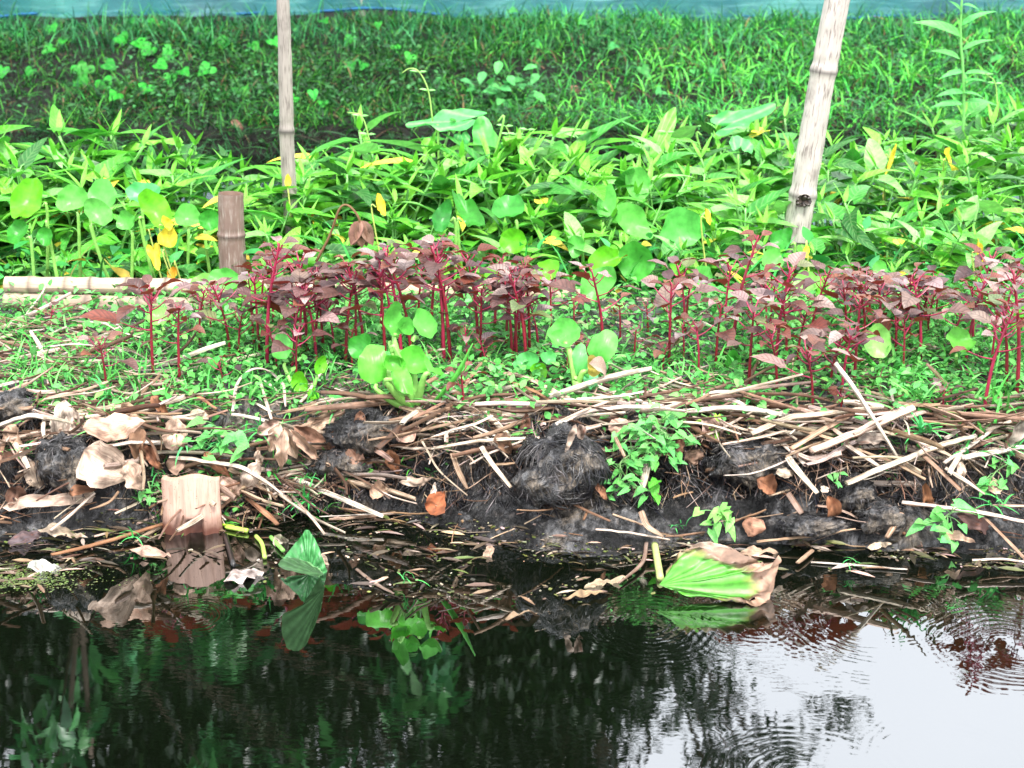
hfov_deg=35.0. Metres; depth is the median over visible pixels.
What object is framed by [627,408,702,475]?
creeping weed
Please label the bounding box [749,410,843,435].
dry stalk
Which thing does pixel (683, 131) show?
water spinach
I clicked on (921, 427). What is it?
grass tuft
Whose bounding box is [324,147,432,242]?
water spinach
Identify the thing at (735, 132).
water spinach
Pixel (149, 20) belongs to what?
heart leaf vine
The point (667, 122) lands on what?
taro plant
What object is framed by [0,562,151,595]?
duckweed patch
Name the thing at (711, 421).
dead leaf
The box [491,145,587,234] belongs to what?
water spinach
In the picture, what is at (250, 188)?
water spinach
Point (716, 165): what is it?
water spinach
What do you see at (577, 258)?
water spinach
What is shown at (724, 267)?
amaranth plant
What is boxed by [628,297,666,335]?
amaranth plant
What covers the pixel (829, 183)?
water spinach
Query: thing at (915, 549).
floating scum
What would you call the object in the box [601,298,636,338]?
amaranth plant
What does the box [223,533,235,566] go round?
sunken twig
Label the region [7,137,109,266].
water spinach
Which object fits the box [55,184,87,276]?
water hyacinth
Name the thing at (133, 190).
water hyacinth
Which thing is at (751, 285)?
amaranth plant
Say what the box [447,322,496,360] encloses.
amaranth plant
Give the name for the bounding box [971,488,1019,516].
grass tuft
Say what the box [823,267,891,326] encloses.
amaranth plant
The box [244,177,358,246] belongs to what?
water spinach
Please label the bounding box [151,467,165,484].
grass tuft
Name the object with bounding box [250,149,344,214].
water spinach
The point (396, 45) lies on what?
heart leaf vine
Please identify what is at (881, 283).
amaranth plant
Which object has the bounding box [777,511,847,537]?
root clod
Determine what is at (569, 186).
water spinach
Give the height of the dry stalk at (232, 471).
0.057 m
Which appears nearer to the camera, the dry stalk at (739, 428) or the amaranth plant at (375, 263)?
the dry stalk at (739, 428)
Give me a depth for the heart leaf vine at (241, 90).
8.02 m
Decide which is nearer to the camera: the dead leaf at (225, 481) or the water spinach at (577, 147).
the dead leaf at (225, 481)
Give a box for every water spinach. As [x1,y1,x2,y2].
[0,119,68,218]
[0,126,86,225]
[0,137,83,246]
[0,138,97,256]
[0,140,57,191]
[0,152,56,275]
[0,162,80,275]
[0,164,145,269]
[0,176,55,276]
[0,196,49,274]
[0,212,70,276]
[0,258,45,284]
[1,177,28,221]
[1,207,82,276]
[2,250,44,278]
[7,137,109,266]
[13,104,173,236]
[16,145,114,243]
[27,243,96,277]
[30,161,168,261]
[31,138,146,248]
[34,201,141,276]
[36,152,134,257]
[39,116,125,244]
[40,197,153,277]
[42,141,150,213]
[43,164,154,257]
[49,109,206,211]
[64,149,189,242]
[82,248,142,277]
[83,255,142,277]
[88,250,184,277]
[94,213,162,277]
[112,175,202,277]
[115,144,195,257]
[116,224,210,276]
[118,129,253,238]
[120,133,221,228]
[122,152,269,257]
[135,172,248,255]
[143,220,205,277]
[150,157,247,252]
[152,148,235,208]
[155,248,206,278]
[162,241,248,278]
[163,173,242,258]
[165,207,276,269]
[174,176,262,243]
[185,241,290,272]
[193,204,293,260]
[194,144,270,202]
[195,154,269,260]
[200,180,280,260]
[205,199,256,243]
[213,177,263,193]
[216,216,347,277]
[222,165,318,213]
[244,174,345,260]
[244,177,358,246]
[244,187,309,241]
[244,198,334,273]
[245,245,277,279]
[246,156,366,240]
[249,218,295,273]
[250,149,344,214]
[263,147,359,257]
[267,168,329,202]
[268,227,370,279]
[271,198,353,258]
[278,143,359,205]
[282,160,403,240]
[283,232,370,276]
[295,211,352,279]
[297,148,376,247]
[302,154,422,243]
[306,104,423,189]
[308,153,430,246]
[311,165,431,250]
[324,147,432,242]
[325,201,421,279]
[329,237,407,282]
[332,132,444,219]
[338,147,483,249]
[350,201,446,266]
[357,148,477,250]
[363,118,473,223]
[363,214,464,275]
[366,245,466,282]
[368,235,443,278]
[372,157,443,237]
[392,153,491,234]
[397,162,510,246]
[400,139,504,258]
[404,199,485,277]
[409,160,485,230]
[409,206,487,278]
[416,143,493,177]
[423,163,563,255]
[434,230,510,279]
[438,132,507,233]
[443,155,543,239]
[447,117,619,209]
[448,126,552,194]
[450,154,534,217]
[450,176,542,268]
[459,172,579,239]
[465,143,541,238]
[472,235,540,283]
[474,148,558,234]
[479,129,585,237]
[487,198,599,280]
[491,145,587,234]
[504,112,633,176]
[506,192,580,278]
[509,236,559,287]
[513,173,619,269]
[513,211,595,288]
[518,155,627,251]
[529,221,626,284]
[530,153,614,219]
[535,141,637,174]
[542,154,614,244]
[545,181,683,237]
[547,197,652,278]
[554,149,626,209]
[558,161,681,227]
[560,227,628,291]
[565,180,696,275]
[580,236,668,291]
[581,209,656,279]
[587,123,697,239]
[595,156,687,209]
[599,156,723,287]
[607,113,710,237]
[609,218,702,288]
[611,135,710,227]
[614,154,702,256]
[618,159,718,263]
[628,145,722,241]
[634,235,717,293]
[646,207,720,277]
[649,153,783,264]
[660,237,747,295]
[664,116,768,247]
[667,144,730,198]
[674,109,781,237]
[676,134,782,226]
[678,130,790,202]
[678,230,742,291]
[679,118,795,185]
[681,205,767,278]
[686,185,790,274]
[692,116,815,225]
[701,185,796,278]
[702,115,797,202]
[703,170,783,255]
[704,179,781,252]
[709,257,761,284]
[720,129,826,187]
[723,96,846,178]
[729,229,823,291]
[735,169,789,272]
[758,166,867,229]
[766,133,843,199]
[770,138,857,223]
[771,182,863,273]
[773,200,884,274]
[776,151,901,252]
[777,201,889,290]
[781,238,844,276]
[782,244,847,274]
[786,131,875,228]
[798,125,876,225]
[815,140,912,248]
[817,127,911,212]
[817,138,905,258]
[817,143,907,235]
[821,184,906,281]
[832,237,917,290]
[839,166,951,260]
[840,123,925,214]
[852,153,957,254]
[856,134,921,211]
[856,238,931,290]
[859,205,935,270]
[860,133,954,234]
[867,220,957,284]
[874,135,995,220]
[881,200,965,261]
[884,130,935,198]
[889,147,993,233]
[890,195,977,279]
[891,223,994,289]
[894,134,957,221]
[896,108,1003,193]
[899,142,1023,229]
[902,179,1023,274]
[920,127,1023,226]
[920,180,1021,248]
[921,131,1023,202]
[921,221,1006,291]
[929,120,1009,174]
[939,100,1023,198]
[940,234,1023,290]
[942,95,1011,193]
[944,169,1023,259]
[950,136,1023,219]
[955,122,1023,208]
[973,192,1023,292]
[976,207,1022,271]
[979,93,1023,155]
[983,120,1023,198]
[984,224,1023,289]
[988,151,1023,227]
[988,207,1023,285]
[996,116,1022,137]
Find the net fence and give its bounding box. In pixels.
[0,0,1023,23]
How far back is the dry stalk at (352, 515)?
3.36 m
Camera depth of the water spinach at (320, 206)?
4.78 m
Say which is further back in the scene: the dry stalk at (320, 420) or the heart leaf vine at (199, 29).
the heart leaf vine at (199, 29)
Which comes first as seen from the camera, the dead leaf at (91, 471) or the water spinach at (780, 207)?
the dead leaf at (91, 471)
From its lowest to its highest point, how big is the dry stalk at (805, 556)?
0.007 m
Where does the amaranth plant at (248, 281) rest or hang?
on the mud bank at (544, 528)
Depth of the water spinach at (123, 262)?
4.53 m
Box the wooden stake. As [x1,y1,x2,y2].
[161,474,222,535]
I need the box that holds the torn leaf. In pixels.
[659,547,780,606]
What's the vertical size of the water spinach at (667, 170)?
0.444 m
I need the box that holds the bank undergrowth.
[0,17,1023,155]
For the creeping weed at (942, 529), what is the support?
on the mud bank at (544, 528)
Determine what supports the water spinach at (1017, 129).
on the water
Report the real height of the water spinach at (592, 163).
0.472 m
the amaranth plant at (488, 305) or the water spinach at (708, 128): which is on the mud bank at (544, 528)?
the amaranth plant at (488, 305)
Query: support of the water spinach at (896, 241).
on the mud bank at (544, 528)
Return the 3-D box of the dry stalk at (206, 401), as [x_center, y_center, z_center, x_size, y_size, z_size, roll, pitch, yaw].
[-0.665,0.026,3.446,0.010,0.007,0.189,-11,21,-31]
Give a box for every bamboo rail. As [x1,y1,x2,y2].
[2,293,291,309]
[3,276,312,296]
[327,280,579,299]
[600,297,682,300]
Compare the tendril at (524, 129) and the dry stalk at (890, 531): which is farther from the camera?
the tendril at (524, 129)
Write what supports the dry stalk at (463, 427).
on the root mat
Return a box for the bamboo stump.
[217,191,246,274]
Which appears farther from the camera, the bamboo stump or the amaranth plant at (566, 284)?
the bamboo stump
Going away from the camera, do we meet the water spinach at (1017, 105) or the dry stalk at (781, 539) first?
the dry stalk at (781, 539)
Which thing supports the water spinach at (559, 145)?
on the water
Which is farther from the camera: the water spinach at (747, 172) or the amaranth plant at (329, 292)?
the water spinach at (747, 172)
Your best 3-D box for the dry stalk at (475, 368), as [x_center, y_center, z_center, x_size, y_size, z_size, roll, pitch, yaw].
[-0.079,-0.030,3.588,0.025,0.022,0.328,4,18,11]
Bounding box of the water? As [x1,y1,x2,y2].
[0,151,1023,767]
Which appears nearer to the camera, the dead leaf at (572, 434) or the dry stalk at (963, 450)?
the dead leaf at (572, 434)
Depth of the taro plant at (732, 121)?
5.30 m
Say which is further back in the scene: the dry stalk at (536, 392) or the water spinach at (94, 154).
the water spinach at (94, 154)
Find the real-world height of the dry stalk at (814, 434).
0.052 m
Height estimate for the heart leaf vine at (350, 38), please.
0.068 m
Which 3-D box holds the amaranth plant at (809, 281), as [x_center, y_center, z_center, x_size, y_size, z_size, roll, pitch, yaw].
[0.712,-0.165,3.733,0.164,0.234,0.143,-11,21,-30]
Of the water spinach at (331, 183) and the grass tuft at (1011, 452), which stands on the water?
the water spinach at (331, 183)
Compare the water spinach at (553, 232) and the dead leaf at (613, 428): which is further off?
the water spinach at (553, 232)
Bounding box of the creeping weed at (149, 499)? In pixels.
[138,481,159,505]
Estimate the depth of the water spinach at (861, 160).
5.27 m
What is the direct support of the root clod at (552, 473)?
on the mud bank at (544, 528)
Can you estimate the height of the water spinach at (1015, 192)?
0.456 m
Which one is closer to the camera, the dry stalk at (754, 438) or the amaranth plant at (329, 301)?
the dry stalk at (754, 438)
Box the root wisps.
[0,403,1023,525]
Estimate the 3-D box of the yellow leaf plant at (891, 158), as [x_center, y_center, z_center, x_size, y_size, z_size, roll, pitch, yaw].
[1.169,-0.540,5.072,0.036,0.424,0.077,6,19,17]
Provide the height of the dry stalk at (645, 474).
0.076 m
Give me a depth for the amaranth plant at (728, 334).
3.63 m
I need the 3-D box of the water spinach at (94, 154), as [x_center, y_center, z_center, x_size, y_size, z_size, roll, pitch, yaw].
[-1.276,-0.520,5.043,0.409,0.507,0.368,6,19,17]
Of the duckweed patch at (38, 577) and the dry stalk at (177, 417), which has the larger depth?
the dry stalk at (177, 417)
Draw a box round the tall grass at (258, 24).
[0,0,1023,54]
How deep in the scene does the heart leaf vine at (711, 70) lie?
8.33 m
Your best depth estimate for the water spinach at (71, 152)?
4.95 m
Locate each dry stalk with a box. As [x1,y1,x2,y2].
[0,413,51,426]
[50,492,95,531]
[51,523,162,555]
[75,305,122,328]
[89,491,119,509]
[109,440,158,446]
[148,414,208,419]
[169,456,291,500]
[192,392,216,408]
[228,467,277,497]
[231,368,290,411]
[231,413,292,428]
[245,497,278,525]
[260,381,272,418]
[282,384,285,406]
[299,359,328,402]
[300,400,369,426]
[319,513,392,516]
[355,568,393,593]
[391,444,433,449]
[399,406,437,418]
[421,439,467,495]
[433,446,475,463]
[434,437,539,449]
[444,415,492,442]
[450,452,468,489]
[461,345,496,393]
[472,424,494,436]
[480,446,512,487]
[488,462,514,466]
[492,371,584,409]
[500,379,549,399]
[551,405,685,425]
[583,381,643,402]
[585,423,602,430]
[596,528,669,540]
[605,400,703,405]
[618,542,647,583]
[638,510,663,537]
[640,446,658,487]
[682,411,751,439]
[683,405,783,417]
[692,416,747,430]
[700,390,740,395]
[722,430,786,445]
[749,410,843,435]
[756,528,855,542]
[778,425,832,439]
[785,456,818,493]
[786,492,803,514]
[789,406,862,450]
[790,450,841,461]
[795,549,814,563]
[809,405,915,453]
[811,561,906,569]
[824,423,849,440]
[833,362,897,455]
[843,442,879,466]
[844,434,976,485]
[857,448,925,479]
[883,430,962,462]
[885,512,903,538]
[902,501,1023,522]
[922,455,961,491]
[943,421,1004,463]
[944,412,1000,439]
[944,467,984,494]
[961,445,1023,459]
[972,558,1023,562]
[984,517,1023,558]
[985,416,1023,431]
[992,504,1023,506]
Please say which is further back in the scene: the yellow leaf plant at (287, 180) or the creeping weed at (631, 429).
the yellow leaf plant at (287, 180)
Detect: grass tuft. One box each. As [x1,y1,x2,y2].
[85,375,124,407]
[117,527,148,545]
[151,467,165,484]
[161,427,190,466]
[200,432,235,449]
[240,415,295,443]
[282,474,323,512]
[288,469,321,482]
[304,397,352,422]
[397,572,426,583]
[732,389,771,405]
[894,404,955,444]
[953,431,998,458]
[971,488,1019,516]
[985,439,1023,459]
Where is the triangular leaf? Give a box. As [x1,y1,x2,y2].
[283,530,326,573]
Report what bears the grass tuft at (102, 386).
on the mud bank at (544, 528)
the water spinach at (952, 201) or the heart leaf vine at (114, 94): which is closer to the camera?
the water spinach at (952, 201)
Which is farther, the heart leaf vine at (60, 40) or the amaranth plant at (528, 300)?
the heart leaf vine at (60, 40)
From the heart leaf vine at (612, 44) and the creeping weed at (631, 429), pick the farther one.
the heart leaf vine at (612, 44)
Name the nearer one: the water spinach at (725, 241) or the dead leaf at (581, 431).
the dead leaf at (581, 431)
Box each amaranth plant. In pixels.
[31,301,70,325]
[77,331,137,385]
[79,274,193,372]
[139,299,205,379]
[164,280,239,344]
[187,287,223,334]
[189,277,265,352]
[197,354,246,387]
[198,302,264,356]
[215,268,279,350]
[234,274,264,343]
[235,235,309,362]
[241,247,295,314]
[251,255,288,322]
[253,268,341,356]
[254,318,299,367]
[259,248,344,351]
[265,269,339,365]
[268,319,333,372]
[271,278,357,359]
[277,286,334,340]
[282,262,343,355]
[283,264,321,329]
[300,264,337,343]
[302,258,380,363]
[309,294,373,351]
[323,272,377,360]
[328,255,387,346]
[331,322,377,365]
[340,256,425,350]
[351,242,429,331]
[355,239,429,349]
[355,264,417,339]
[356,252,433,345]
[397,258,459,308]
[398,232,466,315]
[401,234,479,361]
[407,237,481,363]
[409,273,474,347]
[428,242,518,338]
[445,361,487,400]
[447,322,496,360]
[453,278,515,357]
[463,333,504,369]
[475,252,523,327]
[480,273,552,359]
[481,263,540,351]
[485,263,550,350]
[486,275,553,357]
[487,255,549,339]
[490,279,550,357]
[491,268,535,351]
[503,265,554,351]
[517,269,584,326]
[518,295,554,353]
[549,261,640,331]
[551,320,586,368]
[552,294,590,320]
[572,335,590,354]
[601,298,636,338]
[622,320,662,355]
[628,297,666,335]
[641,269,719,363]
[643,256,698,327]
[648,338,681,368]
[660,312,706,359]
[662,275,711,332]
[673,314,731,367]
[685,255,759,324]
[699,296,750,365]
[708,229,787,346]
[722,290,790,384]
[729,272,797,331]
[729,295,775,353]
[740,316,818,388]
[744,274,802,321]
[748,281,827,364]
[749,331,849,404]
[751,252,835,356]
[767,301,830,359]
[782,260,856,348]
[798,319,883,396]
[808,327,869,392]
[811,274,878,349]
[822,386,863,406]
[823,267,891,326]
[823,291,888,378]
[827,276,883,315]
[835,262,878,317]
[836,272,901,332]
[842,272,912,314]
[852,270,895,321]
[864,269,896,310]
[865,308,929,363]
[872,296,924,350]
[877,275,934,331]
[885,262,970,359]
[886,272,936,338]
[900,284,957,321]
[904,286,979,336]
[911,265,950,333]
[927,281,960,321]
[930,295,994,362]
[931,377,968,403]
[938,270,1005,358]
[941,279,987,336]
[949,294,1023,408]
[953,243,1022,302]
[960,284,1023,390]
[972,265,1023,399]
[974,299,1015,370]
[986,257,1023,335]
[1002,266,1023,307]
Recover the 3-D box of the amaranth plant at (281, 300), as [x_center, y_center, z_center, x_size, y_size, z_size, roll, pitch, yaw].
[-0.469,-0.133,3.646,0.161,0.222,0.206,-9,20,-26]
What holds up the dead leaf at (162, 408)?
on the straw litter
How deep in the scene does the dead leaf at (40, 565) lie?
3.12 m
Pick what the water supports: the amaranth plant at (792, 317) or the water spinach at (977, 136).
the water spinach at (977, 136)
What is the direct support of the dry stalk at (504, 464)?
on the root mat
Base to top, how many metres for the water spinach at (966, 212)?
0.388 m
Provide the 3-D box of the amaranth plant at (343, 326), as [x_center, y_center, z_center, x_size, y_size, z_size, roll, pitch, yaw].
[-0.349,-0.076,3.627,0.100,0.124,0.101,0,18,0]
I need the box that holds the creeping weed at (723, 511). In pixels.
[693,502,735,542]
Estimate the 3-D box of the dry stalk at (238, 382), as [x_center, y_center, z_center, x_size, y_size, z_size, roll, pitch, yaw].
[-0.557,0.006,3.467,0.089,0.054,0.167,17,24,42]
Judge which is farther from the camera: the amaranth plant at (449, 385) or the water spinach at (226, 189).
the water spinach at (226, 189)
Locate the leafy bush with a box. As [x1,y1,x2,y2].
[460,61,545,111]
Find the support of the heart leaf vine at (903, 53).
on the bank at (427, 129)
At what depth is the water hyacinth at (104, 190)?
4.37 m
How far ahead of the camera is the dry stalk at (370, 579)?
3.06 m
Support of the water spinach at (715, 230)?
on the mud bank at (544, 528)
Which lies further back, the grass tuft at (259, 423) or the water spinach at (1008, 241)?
the water spinach at (1008, 241)
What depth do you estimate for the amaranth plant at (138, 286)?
3.56 m
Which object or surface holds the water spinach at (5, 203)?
on the water
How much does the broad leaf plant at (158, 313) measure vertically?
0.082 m
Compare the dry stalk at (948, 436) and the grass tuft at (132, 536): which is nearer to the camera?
the grass tuft at (132, 536)
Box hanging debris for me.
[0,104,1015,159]
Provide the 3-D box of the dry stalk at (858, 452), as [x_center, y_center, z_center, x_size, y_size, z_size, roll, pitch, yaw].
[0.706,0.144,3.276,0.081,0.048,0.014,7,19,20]
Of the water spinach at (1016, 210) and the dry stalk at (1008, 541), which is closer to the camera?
the dry stalk at (1008, 541)
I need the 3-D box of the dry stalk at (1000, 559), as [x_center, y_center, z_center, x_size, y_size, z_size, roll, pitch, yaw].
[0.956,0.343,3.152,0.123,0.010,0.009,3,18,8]
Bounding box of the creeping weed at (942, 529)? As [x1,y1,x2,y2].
[906,498,983,552]
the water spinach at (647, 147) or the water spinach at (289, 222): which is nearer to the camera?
the water spinach at (289, 222)
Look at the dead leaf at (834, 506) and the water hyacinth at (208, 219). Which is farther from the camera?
the water hyacinth at (208, 219)
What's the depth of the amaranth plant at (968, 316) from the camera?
3.48 m
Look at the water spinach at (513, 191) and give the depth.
4.76 m
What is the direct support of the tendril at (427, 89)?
attached to the taro plant at (442, 117)
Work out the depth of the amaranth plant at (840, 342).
3.52 m
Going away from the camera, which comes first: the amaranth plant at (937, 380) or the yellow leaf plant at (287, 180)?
the amaranth plant at (937, 380)
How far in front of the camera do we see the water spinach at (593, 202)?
4.57 m
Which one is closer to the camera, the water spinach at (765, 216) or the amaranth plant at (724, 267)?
the amaranth plant at (724, 267)
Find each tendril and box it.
[347,112,373,153]
[402,68,433,120]
[497,124,514,146]
[509,128,534,152]
[659,130,677,164]
[981,73,1000,103]
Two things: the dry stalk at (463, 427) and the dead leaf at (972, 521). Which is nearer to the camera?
the dead leaf at (972, 521)
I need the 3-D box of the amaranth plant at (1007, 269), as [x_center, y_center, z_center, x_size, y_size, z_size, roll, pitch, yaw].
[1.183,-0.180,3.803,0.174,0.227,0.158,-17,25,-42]
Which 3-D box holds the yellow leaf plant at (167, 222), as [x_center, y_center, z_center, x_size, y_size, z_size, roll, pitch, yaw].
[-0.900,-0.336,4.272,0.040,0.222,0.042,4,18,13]
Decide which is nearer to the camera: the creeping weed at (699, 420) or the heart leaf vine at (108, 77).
the creeping weed at (699, 420)
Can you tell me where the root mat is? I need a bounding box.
[0,395,1023,526]
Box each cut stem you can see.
[224,524,248,532]
[254,534,266,559]
[269,535,284,552]
[651,541,663,581]
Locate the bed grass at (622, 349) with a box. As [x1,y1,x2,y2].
[0,275,1023,525]
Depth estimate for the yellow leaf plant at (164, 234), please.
4.25 m
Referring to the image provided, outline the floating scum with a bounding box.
[0,505,1023,604]
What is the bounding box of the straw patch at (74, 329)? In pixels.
[0,282,260,450]
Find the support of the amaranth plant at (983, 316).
on the mud bank at (544, 528)
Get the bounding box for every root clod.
[0,387,41,421]
[32,431,90,498]
[303,447,374,479]
[322,407,413,454]
[509,421,614,518]
[699,435,793,490]
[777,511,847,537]
[833,470,880,516]
[854,498,907,534]
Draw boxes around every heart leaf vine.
[0,63,10,77]
[24,66,36,76]
[42,43,55,53]
[46,22,57,32]
[58,38,67,43]
[70,61,94,75]
[73,73,87,86]
[95,75,111,88]
[100,58,115,69]
[109,89,123,100]
[113,31,127,43]
[130,37,145,47]
[138,82,159,93]
[141,41,156,55]
[148,18,161,26]
[150,58,167,68]
[162,44,178,60]
[163,66,189,84]
[193,25,209,38]
[197,61,216,75]
[218,33,230,48]
[232,85,248,94]
[247,41,258,49]
[266,35,277,46]
[293,93,300,101]
[307,87,329,107]
[319,17,328,24]
[344,35,356,46]
[347,60,368,71]
[374,20,381,29]
[390,43,400,52]
[404,51,419,64]
[433,77,446,83]
[462,84,476,94]
[499,7,517,22]
[529,39,539,47]
[576,19,587,24]
[608,41,624,49]
[637,63,648,77]
[655,87,666,94]
[689,68,698,75]
[705,66,719,78]
[733,73,743,83]
[897,49,910,59]
[970,27,988,36]
[990,52,1002,62]
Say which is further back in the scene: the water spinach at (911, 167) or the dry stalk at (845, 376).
the water spinach at (911, 167)
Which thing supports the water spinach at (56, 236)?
on the mud bank at (544, 528)
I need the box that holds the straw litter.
[0,358,1023,542]
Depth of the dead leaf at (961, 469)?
3.25 m
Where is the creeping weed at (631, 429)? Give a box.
[601,398,699,507]
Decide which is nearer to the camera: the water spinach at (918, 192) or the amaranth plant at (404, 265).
the amaranth plant at (404, 265)
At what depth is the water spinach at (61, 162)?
4.83 m
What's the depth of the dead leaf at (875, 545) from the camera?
3.21 m
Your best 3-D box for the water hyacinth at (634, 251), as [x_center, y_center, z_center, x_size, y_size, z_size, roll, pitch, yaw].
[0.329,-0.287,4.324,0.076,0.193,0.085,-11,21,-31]
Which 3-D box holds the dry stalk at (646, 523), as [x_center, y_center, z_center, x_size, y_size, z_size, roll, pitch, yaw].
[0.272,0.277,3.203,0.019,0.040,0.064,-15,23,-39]
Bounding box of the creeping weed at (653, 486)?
[648,477,661,505]
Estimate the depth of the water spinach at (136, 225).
4.71 m
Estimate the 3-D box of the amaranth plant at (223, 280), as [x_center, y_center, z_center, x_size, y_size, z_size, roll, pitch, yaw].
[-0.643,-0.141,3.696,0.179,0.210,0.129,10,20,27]
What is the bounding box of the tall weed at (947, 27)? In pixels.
[912,0,996,130]
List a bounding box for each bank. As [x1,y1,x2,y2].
[0,10,1023,154]
[0,220,1023,557]
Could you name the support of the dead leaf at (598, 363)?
on the water hyacinth at (564, 332)
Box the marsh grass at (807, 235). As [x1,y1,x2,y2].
[0,193,1023,299]
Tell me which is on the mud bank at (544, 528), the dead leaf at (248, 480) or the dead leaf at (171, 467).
the dead leaf at (171, 467)
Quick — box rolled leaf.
[434,343,472,399]
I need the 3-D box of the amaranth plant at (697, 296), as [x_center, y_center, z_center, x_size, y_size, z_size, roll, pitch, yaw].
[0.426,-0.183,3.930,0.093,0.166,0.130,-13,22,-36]
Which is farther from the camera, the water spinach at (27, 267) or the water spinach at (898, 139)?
the water spinach at (898, 139)
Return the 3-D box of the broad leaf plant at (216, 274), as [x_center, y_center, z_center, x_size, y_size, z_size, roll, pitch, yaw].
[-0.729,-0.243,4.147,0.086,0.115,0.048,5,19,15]
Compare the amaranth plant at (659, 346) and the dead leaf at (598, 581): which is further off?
the amaranth plant at (659, 346)
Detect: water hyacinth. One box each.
[7,219,35,275]
[10,178,48,276]
[36,220,58,276]
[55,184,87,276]
[84,198,112,277]
[87,178,116,270]
[116,210,134,277]
[125,182,160,259]
[138,188,171,277]
[175,203,199,263]
[198,210,217,273]
[272,334,327,403]
[348,301,443,407]
[432,199,456,277]
[452,189,484,267]
[491,194,524,255]
[499,228,526,262]
[513,351,555,379]
[534,259,558,288]
[547,318,617,396]
[567,227,584,277]
[588,246,621,269]
[597,183,615,246]
[616,202,652,283]
[617,241,654,292]
[625,166,650,241]
[660,207,704,274]
[770,227,796,283]
[872,260,887,277]
[973,217,991,280]
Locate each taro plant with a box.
[406,108,504,155]
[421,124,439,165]
[454,131,469,147]
[472,116,504,155]
[647,107,675,261]
[695,103,775,198]
[729,135,753,184]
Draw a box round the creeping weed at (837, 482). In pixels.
[827,471,847,488]
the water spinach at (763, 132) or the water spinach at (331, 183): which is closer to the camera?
the water spinach at (331, 183)
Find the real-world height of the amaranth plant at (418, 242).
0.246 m
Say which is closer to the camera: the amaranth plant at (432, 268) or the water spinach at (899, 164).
the amaranth plant at (432, 268)
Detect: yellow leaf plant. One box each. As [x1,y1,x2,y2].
[146,229,161,277]
[157,227,176,276]
[159,216,172,268]
[167,260,180,278]
[285,174,292,229]
[371,193,386,276]
[700,208,710,284]
[803,240,809,270]
[884,144,896,206]
[942,147,958,215]
[971,238,983,281]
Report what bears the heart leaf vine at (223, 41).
on the bank at (427, 129)
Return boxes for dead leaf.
[0,452,20,460]
[2,492,94,510]
[3,424,21,443]
[5,485,26,505]
[7,531,40,546]
[24,461,47,489]
[27,559,61,572]
[38,523,85,539]
[48,400,72,438]
[65,407,82,436]
[69,485,95,495]
[76,440,125,488]
[82,413,144,441]
[120,402,145,419]
[120,461,141,489]
[128,427,145,464]
[130,545,170,557]
[139,444,162,469]
[150,396,169,415]
[161,416,187,450]
[166,458,185,474]
[189,408,207,426]
[203,452,230,477]
[220,476,241,501]
[223,568,263,583]
[231,119,242,128]
[240,462,261,490]
[254,450,263,464]
[257,419,278,434]
[267,424,282,451]
[273,534,288,545]
[274,429,289,468]
[283,427,297,458]
[290,429,318,459]
[294,426,325,442]
[307,410,339,429]
[321,553,328,564]
[327,431,334,449]
[345,449,364,478]
[354,411,365,420]
[370,479,386,498]
[385,450,399,473]
[395,426,417,442]
[399,476,430,486]
[424,491,445,515]
[430,483,436,493]
[483,546,494,557]
[494,432,511,453]
[500,610,549,621]
[519,413,530,430]
[563,589,610,600]
[565,424,576,451]
[569,85,578,93]
[577,424,586,439]
[584,575,625,587]
[589,356,605,375]
[595,483,606,499]
[608,418,629,434]
[670,439,684,457]
[684,450,703,465]
[689,541,733,550]
[701,418,723,441]
[740,545,777,556]
[742,517,765,536]
[757,474,776,494]
[776,468,793,478]
[820,486,828,492]
[826,496,841,516]
[855,432,890,444]
[867,542,891,550]
[922,483,933,503]
[939,530,974,542]
[956,462,966,477]
[956,512,994,534]
[988,477,1001,493]
[1004,421,1023,445]
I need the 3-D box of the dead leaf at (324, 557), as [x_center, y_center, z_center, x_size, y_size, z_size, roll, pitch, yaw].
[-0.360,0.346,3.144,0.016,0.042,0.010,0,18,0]
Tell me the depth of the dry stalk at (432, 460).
3.32 m
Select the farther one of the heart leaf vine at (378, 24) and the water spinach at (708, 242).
the heart leaf vine at (378, 24)
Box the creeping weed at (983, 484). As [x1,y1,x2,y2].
[976,458,1018,497]
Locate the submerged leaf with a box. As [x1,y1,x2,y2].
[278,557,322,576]
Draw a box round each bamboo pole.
[277,0,296,268]
[777,0,849,275]
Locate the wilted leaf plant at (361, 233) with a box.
[315,204,373,261]
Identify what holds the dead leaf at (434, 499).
on the mud bank at (544, 528)
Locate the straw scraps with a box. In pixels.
[0,291,1023,519]
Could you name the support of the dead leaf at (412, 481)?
on the mud bank at (544, 528)
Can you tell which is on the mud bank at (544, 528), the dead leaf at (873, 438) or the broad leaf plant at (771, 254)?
the broad leaf plant at (771, 254)
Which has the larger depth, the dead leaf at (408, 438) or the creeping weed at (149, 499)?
the dead leaf at (408, 438)
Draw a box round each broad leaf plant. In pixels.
[145,307,171,335]
[190,273,213,304]
[207,268,237,300]
[233,280,266,305]
[485,268,497,277]
[580,266,616,306]
[694,266,712,305]
[725,350,742,370]
[762,246,783,289]
[792,270,819,303]
[814,276,834,300]
[864,323,890,372]
[946,326,975,368]
[1012,306,1023,339]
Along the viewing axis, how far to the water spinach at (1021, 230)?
4.50 m
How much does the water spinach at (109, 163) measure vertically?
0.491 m
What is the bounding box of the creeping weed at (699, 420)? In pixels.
[695,413,721,438]
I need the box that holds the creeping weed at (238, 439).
[181,416,248,462]
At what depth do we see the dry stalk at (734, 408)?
3.36 m
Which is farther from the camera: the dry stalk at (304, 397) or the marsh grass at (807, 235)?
the marsh grass at (807, 235)

